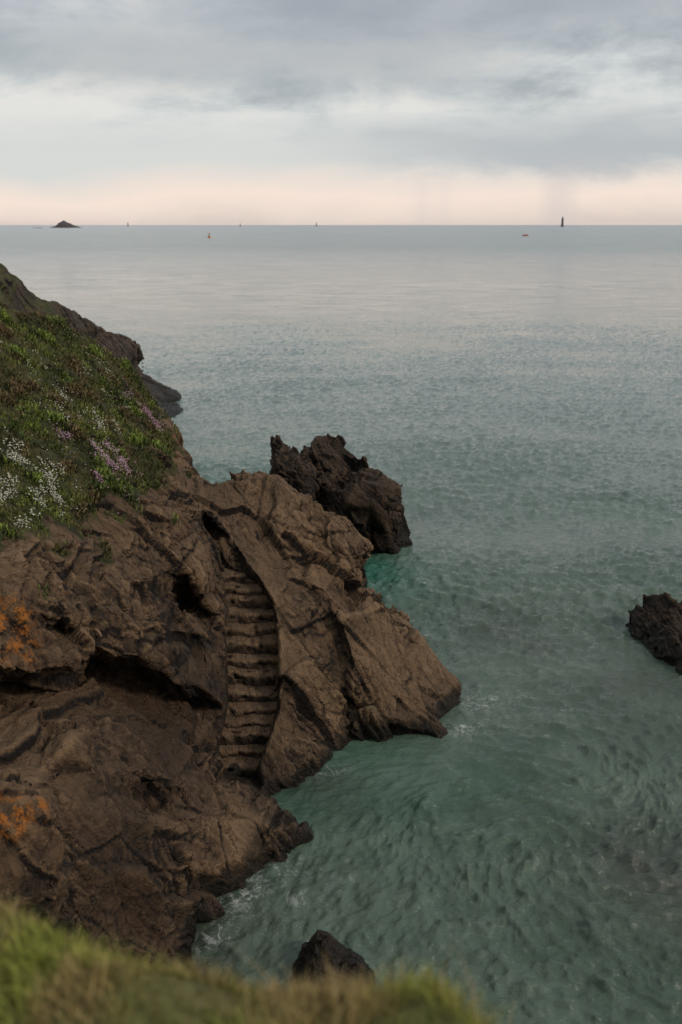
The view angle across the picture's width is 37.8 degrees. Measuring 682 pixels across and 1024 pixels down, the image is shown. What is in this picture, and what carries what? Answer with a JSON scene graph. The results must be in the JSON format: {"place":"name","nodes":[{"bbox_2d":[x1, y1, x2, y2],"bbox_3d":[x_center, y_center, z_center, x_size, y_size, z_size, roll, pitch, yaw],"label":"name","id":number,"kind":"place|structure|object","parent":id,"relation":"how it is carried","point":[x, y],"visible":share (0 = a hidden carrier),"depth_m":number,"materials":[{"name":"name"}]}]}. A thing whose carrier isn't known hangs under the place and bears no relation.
{"place":"outdoors","nodes":[
{"label":"outdoors","id":0,"kind":"place"},
{"bbox_2d":[0,768,80,942],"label":"rock ledge","id":1,"kind":"object","parent":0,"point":[32,850],"visible":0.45,"depth_m":11.43,"materials":[{"name":"brown stone"}]},
{"bbox_2d":[0,263,183,417],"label":"headland","id":2,"kind":"structure","parent":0,"point":[16,294],"depth_m":64.82,"materials":[{"name":"grey stone"}]},
{"bbox_2d":[0,306,461,978],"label":"cliff","id":3,"kind":"structure","parent":0,"point":[112,718],"depth_m":20.58,"materials":[{"name":"brown stone"}]},
{"bbox_2d":[0,329,160,527],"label":"white wildflowers","id":4,"kind":"object","parent":3,"relation":"on","point":[49,472],"visible":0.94,"depth_m":20.35,"materials":[{"name":"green plant"}]},
{"bbox_2d":[0,305,189,604],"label":"grass","id":5,"kind":"structure","parent":3,"relation":"on","point":[139,397],"depth_m":24.63,"materials":[{"name":"green plant"}]},
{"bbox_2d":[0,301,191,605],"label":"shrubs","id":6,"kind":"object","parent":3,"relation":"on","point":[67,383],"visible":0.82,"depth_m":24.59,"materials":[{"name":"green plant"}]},
{"bbox_2d":[52,372,167,513],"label":"pink wildflowers","id":7,"kind":"object","parent":3,"relation":"on","point":[120,457],"visible":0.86,"depth_m":23.46,"materials":[{"name":"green plant"}]},
{"bbox_2d":[219,568,277,779],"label":"stone staircase","id":8,"kind":"structure","parent":3,"relation":"on","point":[252,649],"depth_m":23.79,"materials":[{"name":"brown stone"}]},
{"bbox_2d":[0,880,514,1023],"bbox_3d":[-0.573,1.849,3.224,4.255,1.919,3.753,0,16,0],"label":"turf grass","id":9,"kind":"structure","parent":0,"point":[367,997],"depth_m":3.02,"materials":[{"name":"green plant"}]},
{"bbox_2d":[0,225,681,1023],"bbox_3d":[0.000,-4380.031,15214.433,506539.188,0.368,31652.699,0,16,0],"label":"water","id":10,"kind":"structure","parent":0,"point":[502,403],"depth_m":39.72,"materials":[{"name":"teal liquid"}]},
{"bbox_2d":[50,220,80,227],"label":"islet","id":11,"kind":"object","parent":10,"relation":"in","point":[63,224],"visible":0.98,"depth_m":3998.68,"materials":[{"name":"grey stone"}]},
{"bbox_2d":[290,929,375,996],"bbox_3d":[-0.177,8.316,16.584,1.571,2.250,1.610,0,16,0],"label":"shore boulder","id":12,"kind":"object","parent":10,"relation":"in","point":[317,945],"visible":0.34,"depth_m":16.35,"materials":[{"name":"black stone"}]},
{"bbox_2d":[269,433,412,553],"bbox_3d":[-0.126,-0.334,40.436,5.920,6.059,7.850,0,16,0],"label":"sea stack","id":13,"kind":"object","parent":10,"relation":"in","point":[328,472],"visible":0.56,"depth_m":37.74,"materials":[{"name":"stone"}]},
{"bbox_2d":[625,592,681,674],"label":"sea rock","id":14,"kind":"object","parent":10,"relation":"in","point":[654,624],"visible":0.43,"depth_m":29.68,"materials":[{"name":"black stone"}]},
{"bbox_2d":[0,0,681,224],"label":"sky","id":15,"kind":"structure","parent":0,"point":[113,112],"materials":[{"name":"grey"}]}
]}

